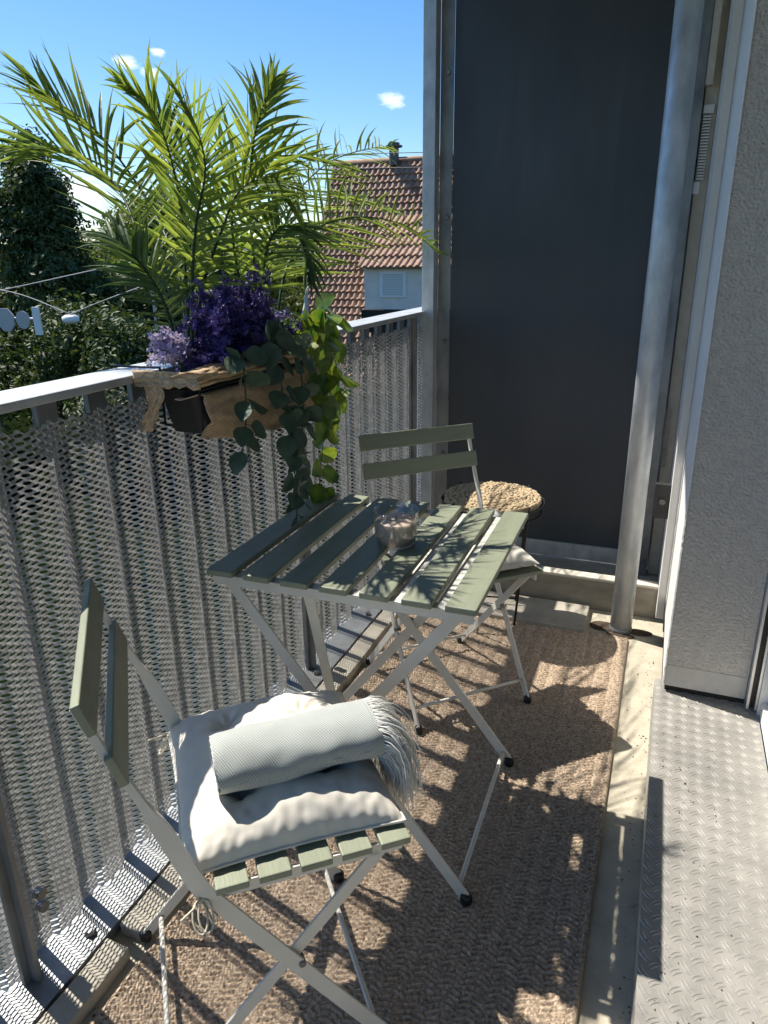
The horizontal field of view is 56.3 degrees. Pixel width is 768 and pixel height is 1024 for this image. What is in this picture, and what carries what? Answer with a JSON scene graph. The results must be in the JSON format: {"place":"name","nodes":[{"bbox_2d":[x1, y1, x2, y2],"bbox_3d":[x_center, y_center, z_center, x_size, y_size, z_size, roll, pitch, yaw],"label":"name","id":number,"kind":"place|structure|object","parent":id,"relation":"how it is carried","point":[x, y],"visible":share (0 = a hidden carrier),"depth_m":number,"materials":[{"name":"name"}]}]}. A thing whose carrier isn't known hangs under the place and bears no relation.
{"place":"outdoors","nodes":[
{"label":"outdoors","id":0,"kind":"place"},
{"bbox_2d":[2,262,131,289],"bbox_3d":[-7.316,-4.808,15.077,7.944,1.273,0.196,5,20,15],"label":"street cable","id":1,"kind":"object","parent":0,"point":[56,278],"visible":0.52,"depth_m":14.95,"materials":[{"name":"grey plastic"}]},
{"bbox_2d":[0,241,266,283],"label":"hills","id":2,"kind":"structure","parent":0,"point":[89,246],"depth_m":227.50,"materials":[{"name":"green plant"}]},
{"bbox_2d":[70,249,246,313],"bbox_3d":[-4.615,-4.638,14.472,3.782,1.252,0.606,-1,19,-2],"label":"street cable","id":3,"kind":"object","parent":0,"point":[115,296],"visible":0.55,"depth_m":14.37,"materials":[{"name":"grey plastic"}]},
{"bbox_2d":[0,289,69,313],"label":"street cable","id":4,"kind":"object","parent":3,"relation":"attached to","point":[34,299],"visible":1,"depth_m":15.15,"materials":[{"name":"grey plastic"}]},
{"bbox_2d":[62,314,79,323],"bbox_3d":[-6.520,-4.024,14.931,0.340,0.190,0.340,7,21,20],"label":"street lamp","id":5,"kind":"object","parent":4,"relation":"hanging from","point":[70,319],"visible":1,"depth_m":14.82,"materials":[{"name":"white"}]},
{"bbox_2d":[0,281,435,970],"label":"ground","id":6,"kind":"structure","parent":0,"point":[16,423],"depth_m":14.92,"materials":[{"name":"green plant"}]},
{"bbox_2d":[0,331,32,450],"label":"broadleaf tree","id":7,"kind":"object","parent":6,"relation":"on","point":[10,415],"visible":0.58,"depth_m":21.68,"materials":[{"name":"green plant"}]},
{"bbox_2d":[0,307,43,334],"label":"road signs","id":8,"kind":"object","parent":6,"relation":"on","point":[22,319],"visible":1,"depth_m":15.35,"materials":[{"name":"white"}]},
{"bbox_2d":[0,123,146,416],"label":"broadleaf tree","id":9,"kind":"object","parent":6,"relation":"on","point":[34,218],"visible":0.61,"depth_m":23.46,"materials":[{"name":"green plant"}]},
{"bbox_2d":[0,167,422,171],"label":"street cable","id":10,"kind":"object","parent":9,"relation":"attached to","point":[246,170],"visible":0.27,"depth_m":21.84,"materials":[{"name":"grey plastic"}]},
{"bbox_2d":[0,152,422,157],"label":"street cable","id":11,"kind":"object","parent":9,"relation":"attached to","point":[239,156],"visible":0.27,"depth_m":22.22,"materials":[{"name":"grey plastic"}]},
{"bbox_2d":[0,288,184,483],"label":"broadleaf tree","id":12,"kind":"object","parent":6,"relation":"on","point":[106,339],"visible":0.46,"depth_m":20.99,"materials":[{"name":"green plant"}]},
{"bbox_2d":[21,254,189,418],"bbox_3d":[-9.732,-6.021,26.574,7.332,6.882,5.469,7,21,20],"label":"broadleaf tree","id":13,"kind":"object","parent":6,"relation":"on","point":[133,308],"visible":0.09,"depth_m":24.84,"materials":[{"name":"green plant"}]},
{"bbox_2d":[56,386,156,505],"bbox_3d":[-7.447,-1.933,19.888,2.848,3.544,2.676,7,21,20],"label":"round bush","id":14,"kind":"object","parent":6,"relation":"on","point":[114,396],"visible":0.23,"depth_m":19.26,"materials":[{"name":"green plant"}]},
{"bbox_2d":[82,176,214,319],"bbox_3d":[-8.886,-8.664,29.786,8.396,9.687,7.114,7,21,20],"label":"broadleaf tree","id":15,"kind":"object","parent":6,"relation":"on","point":[130,225],"visible":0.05,"depth_m":27.75,"materials":[{"name":"green plant"}]},
{"bbox_2d":[151,291,175,487],"bbox_3d":[-6.376,-3.605,20.721,0.065,6.100,0.065,17,26,41],"label":"lamp pole","id":16,"kind":"object","parent":6,"relation":"on","point":[155,318],"visible":0.15,"depth_m":20.59,"materials":[{"name":"grey metal"}]},
{"bbox_2d":[96,177,242,316],"bbox_3d":[-10.647,-11.110,36.137,9.943,10.601,9.044,13,24,35],"label":"broadleaf tree","id":17,"kind":"object","parent":6,"relation":"on","point":[104,217],"depth_m":33.80,"materials":[{"name":"green plant"}]},
{"bbox_2d":[150,224,303,352],"bbox_3d":[-5.776,-6.814,27.152,6.351,7.881,6.822,7,21,20],"label":"broadleaf tree","id":18,"kind":"object","parent":6,"relation":"on","point":[274,293],"visible":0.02,"depth_m":25.62,"materials":[{"name":"green plant"}]},
{"bbox_2d":[186,293,350,478],"bbox_3d":[-3.739,-3.690,22.454,5.704,6.005,4.875,-3,20,-7],"label":"broadleaf tree","id":19,"kind":"object","parent":6,"relation":"on","point":[284,322],"visible":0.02,"depth_m":22.02,"materials":[{"name":"green plant"}]},
{"bbox_2d":[277,220,313,313],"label":"broadleaf tree","id":20,"kind":"object","parent":6,"relation":"on","point":[297,279],"visible":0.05,"depth_m":28.45,"materials":[{"name":"green plant"}]},
{"bbox_2d":[302,258,314,456],"bbox_3d":[-2.310,-4.524,22.131,0.111,6.800,0.111,17,26,41],"label":"lamp pole","id":21,"kind":"object","parent":6,"relation":"on","point":[306,301],"depth_m":21.45,"materials":[{"name":"grey metal"}]},
{"bbox_2d":[0,0,455,243],"label":"sky","id":22,"kind":"structure","parent":0,"point":[360,61],"materials":[{"name":"blue"}]},
{"bbox_2d":[302,142,452,456],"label":"tiled house","id":23,"kind":"structure","parent":0,"point":[370,288],"depth_m":25.01,"materials":[{"name":"tile"}]},
{"bbox_2d":[380,271,405,296],"bbox_3d":[0.287,-7.387,23.299,0.900,0.800,0.064,7,21,20],"label":"window","id":24,"kind":"structure","parent":23,"relation":"in","point":[392,284],"depth_m":23.26,"materials":[{"name":"white"}]},
{"bbox_2d":[82,609,767,1023],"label":"balcony floor","id":25,"kind":"structure","parent":0,"point":[606,985],"depth_m":1.61,"materials":[{"name":"concrete"}]},
{"bbox_2d":[36,938,129,1023],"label":"paving slab","id":26,"kind":"structure","parent":25,"relation":"on","point":[81,996],"depth_m":1.31,"materials":[{"name":"concrete"}]},
{"bbox_2d":[0,584,403,1023],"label":"steel sill","id":27,"kind":"structure","parent":25,"relation":"on","point":[66,955],"depth_m":1.46,"materials":[{"name":"silver metal"}]},
{"bbox_2d":[0,307,422,991],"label":"balcony railing","id":28,"kind":"object","parent":27,"relation":"on","point":[20,929],"visible":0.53,"depth_m":1.50,"materials":[{"name":"metal"}]},
{"bbox_2d":[110,349,319,439],"bbox_3d":[-0.363,-0.267,1.614,0.271,0.182,0.533,7,21,20],"label":"rail planter","id":29,"kind":"object","parent":28,"relation":"hanging from","point":[204,399],"visible":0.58,"depth_m":1.41,"materials":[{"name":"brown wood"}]},
{"bbox_2d":[0,39,316,371],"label":"potted palm","id":30,"kind":"object","parent":29,"relation":"on","point":[152,276],"visible":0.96,"depth_m":1.45,"materials":[{"name":"green plant"}]},
{"bbox_2d":[144,324,195,371],"bbox_3d":[-0.408,-0.303,1.386,0.084,0.117,0.158,7,21,20],"label":"flower bunch","id":31,"kind":"object","parent":29,"relation":"in","point":[176,349],"visible":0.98,"depth_m":1.37,"materials":[{"name":"purple plant"}]},
{"bbox_2d":[172,263,303,371],"bbox_3d":[-0.311,-0.389,1.562,0.180,0.291,0.425,7,21,20],"label":"flower bunch","id":32,"kind":"object","parent":29,"relation":"in","point":[229,321],"visible":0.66,"depth_m":1.46,"materials":[{"name":"purple plant"}]},
{"bbox_2d":[224,319,322,509],"bbox_3d":[-0.242,-0.197,1.539,0.104,0.424,0.347,7,21,20],"label":"hanging eucalyptus","id":33,"kind":"object","parent":29,"relation":"hanging from","point":[279,336],"visible":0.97,"depth_m":1.53,"materials":[{"name":"green plant"}]},
{"bbox_2d":[282,396,312,534],"bbox_3d":[-0.208,-0.105,1.656,0.067,0.343,0.147,7,21,20],"label":"hanging eucalyptus","id":34,"kind":"object","parent":29,"relation":"hanging from","point":[307,478],"visible":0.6,"depth_m":1.65,"materials":[{"name":"green plant"}]},
{"bbox_2d":[161,51,452,321],"bbox_3d":[-0.100,-0.984,2.419,0.530,0.810,2.226,4,20,14],"label":"potted palm","id":35,"kind":"object","parent":29,"relation":"in","point":[274,91],"visible":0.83,"depth_m":1.65,"materials":[{"name":"green plant"}]},
{"bbox_2d":[286,293,358,503],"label":"hanging pothos","id":36,"kind":"object","parent":29,"relation":"in","point":[321,330],"visible":0.84,"depth_m":1.78,"materials":[{"name":"green plant"}]},
{"bbox_2d":[120,610,397,941],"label":"paving slab","id":37,"kind":"structure","parent":25,"relation":"on","point":[144,911],"depth_m":1.57,"materials":[{"name":"concrete"}]},
{"bbox_2d":[90,614,627,1023],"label":"braided rug","id":38,"kind":"object","parent":25,"relation":"on","point":[508,945],"visible":0.66,"depth_m":1.53,"materials":[{"name":"fabric"}]},
{"bbox_2d":[69,578,410,1023],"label":"folding chair","id":39,"kind":"object","parent":38,"relation":"on","point":[112,750],"visible":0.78,"depth_m":1.06,"materials":[{"name":"green metal"}]},
{"bbox_2d":[148,690,406,935],"bbox_3d":[-0.189,0.503,1.204,0.370,0.272,0.430,-7,20,-18],"label":"seat cushion","id":40,"kind":"object","parent":39,"relation":"on","point":[216,832],"visible":0.66,"depth_m":1.09,"materials":[{"name":"fabric"}]},
{"bbox_2d":[209,696,429,817],"bbox_3d":[-0.106,0.414,1.178,0.340,0.203,0.197,-7,20,-17],"label":"rolled throw","id":41,"kind":"object","parent":40,"relation":"on","point":[261,754],"visible":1,"depth_m":1.12,"materials":[{"name":"white fabric"}]},
{"bbox_2d":[206,493,528,906],"bbox_3d":[0.000,0.383,1.690,0.566,0.690,0.536,6,21,19],"label":"folding table","id":42,"kind":"object","parent":38,"relation":"on","point":[429,589],"visible":0.79,"depth_m":1.48,"materials":[{"name":"green paint"}]},
{"bbox_2d":[373,502,418,549],"bbox_3d":[0.025,0.032,1.526,0.096,0.079,0.096,7,21,20],"label":"candle glass","id":43,"kind":"object","parent":42,"relation":"on","point":[395,531],"visible":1,"depth_m":1.50,"materials":[{"name":"glass"}]},
{"bbox_2d":[358,423,542,734],"bbox_3d":[0.185,0.176,2.138,0.388,0.778,0.435,-9,21,-21],"label":"folding chair","id":44,"kind":"object","parent":38,"relation":"on","point":[392,468],"visible":0.66,"depth_m":2.17,"materials":[{"name":"green metal"}]},
{"bbox_2d":[387,535,539,580],"bbox_3d":[0.203,0.101,2.066,0.360,0.078,0.330,-9,21,-21],"label":"seat cushion","id":45,"kind":"object","parent":44,"relation":"on","point":[518,557],"visible":0.1,"depth_m":1.98,"materials":[{"name":"fabric"}]},
{"bbox_2d":[420,509,501,543],"bbox_3d":[0.234,0.066,2.055,0.268,0.134,0.133,-6,20,-14],"label":"rolled throw","id":46,"kind":"object","parent":45,"relation":"on","point":[496,514],"visible":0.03,"depth_m":2.02,"materials":[{"name":"white fabric"}]},
{"bbox_2d":[93,611,753,1023],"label":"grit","id":47,"kind":"object","parent":25,"relation":"on","point":[629,871],"visible":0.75,"depth_m":1.49,"materials":[{"name":"grey gravel"}]},
{"bbox_2d":[477,591,588,631],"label":"paving slab","id":48,"kind":"structure","parent":25,"relation":"on","point":[554,614],"depth_m":2.68,"materials":[{"name":"concrete"}]},
{"bbox_2d":[441,482,545,625],"bbox_3d":[0.387,0.152,2.613,0.369,0.460,0.369,7,21,20],"label":"wire stool","id":49,"kind":"object","parent":48,"relation":"on","point":[524,535],"visible":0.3,"depth_m":2.52,"materials":[{"name":"black"}]},
{"bbox_2d":[444,481,541,514],"bbox_3d":[0.386,-0.053,2.540,0.345,0.040,0.342,7,21,20],"label":"woven seat pad","id":50,"kind":"object","parent":49,"relation":"on","point":[502,497],"visible":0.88,"depth_m":2.50,"materials":[{"name":"beige wicker"}]},
{"bbox_2d":[490,565,658,618],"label":"concrete kerb","id":51,"kind":"structure","parent":25,"relation":"on","point":[593,591],"depth_m":2.74,"materials":[{"name":"beige concrete"}]},
{"bbox_2d":[590,621,652,637],"bbox_3d":[0.854,0.426,2.587,0.217,0.003,0.099,7,21,20],"label":"dirt patch","id":52,"kind":"object","parent":25,"relation":"on","point":[601,625],"visible":0.91,"depth_m":2.58,"materials":[{"name":"brown soil"}]},
{"bbox_2d":[609,0,704,634],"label":"steel pipe","id":53,"kind":"object","parent":25,"relation":"on","point":[684,47],"visible":1,"depth_m":2.18,"materials":[{"name":"grey metal"}]},
{"bbox_2d":[630,678,767,1023],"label":"checker plate step","id":54,"kind":"object","parent":25,"relation":"on","point":[724,892],"visible":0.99,"depth_m":1.45,"materials":[{"name":"silver metal"}]},
{"bbox_2d":[662,0,767,703],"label":"house wall","id":55,"kind":"structure","parent":25,"relation":"on","point":[718,571],"depth_m":1.80,"materials":[{"name":"paint"}]},
{"bbox_2d":[647,0,744,619],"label":"wall trim","id":56,"kind":"structure","parent":55,"relation":"attached to","point":[722,56],"depth_m":2.40,"materials":[{"name":"grey metal"}]},
{"bbox_2d":[652,482,671,518],"bbox_3d":[0.974,-0.037,2.508,0.058,0.125,0.035,7,21,20],"label":"wall bracket","id":57,"kind":"object","parent":56,"relation":"attached to","point":[662,495],"depth_m":2.50,"materials":[{"name":"metal"}]},
{"bbox_2d":[745,575,767,762],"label":"balcony door","id":58,"kind":"structure","parent":55,"relation":"attached to","point":[756,697],"depth_m":1.89,"materials":[{"name":"metal"}]},
{"bbox_2d":[528,553,767,628],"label":"floor","id":59,"kind":"structure","parent":0,"point":[577,565],"depth_m":3.03,"materials":[{"name":"concrete"}]},
{"bbox_2d":[421,0,714,575],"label":"partition screen","id":60,"kind":"object","parent":59,"relation":"on","point":[552,111],"visible":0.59,"depth_m":2.75,"materials":[{"name":"metal"}]}
]}

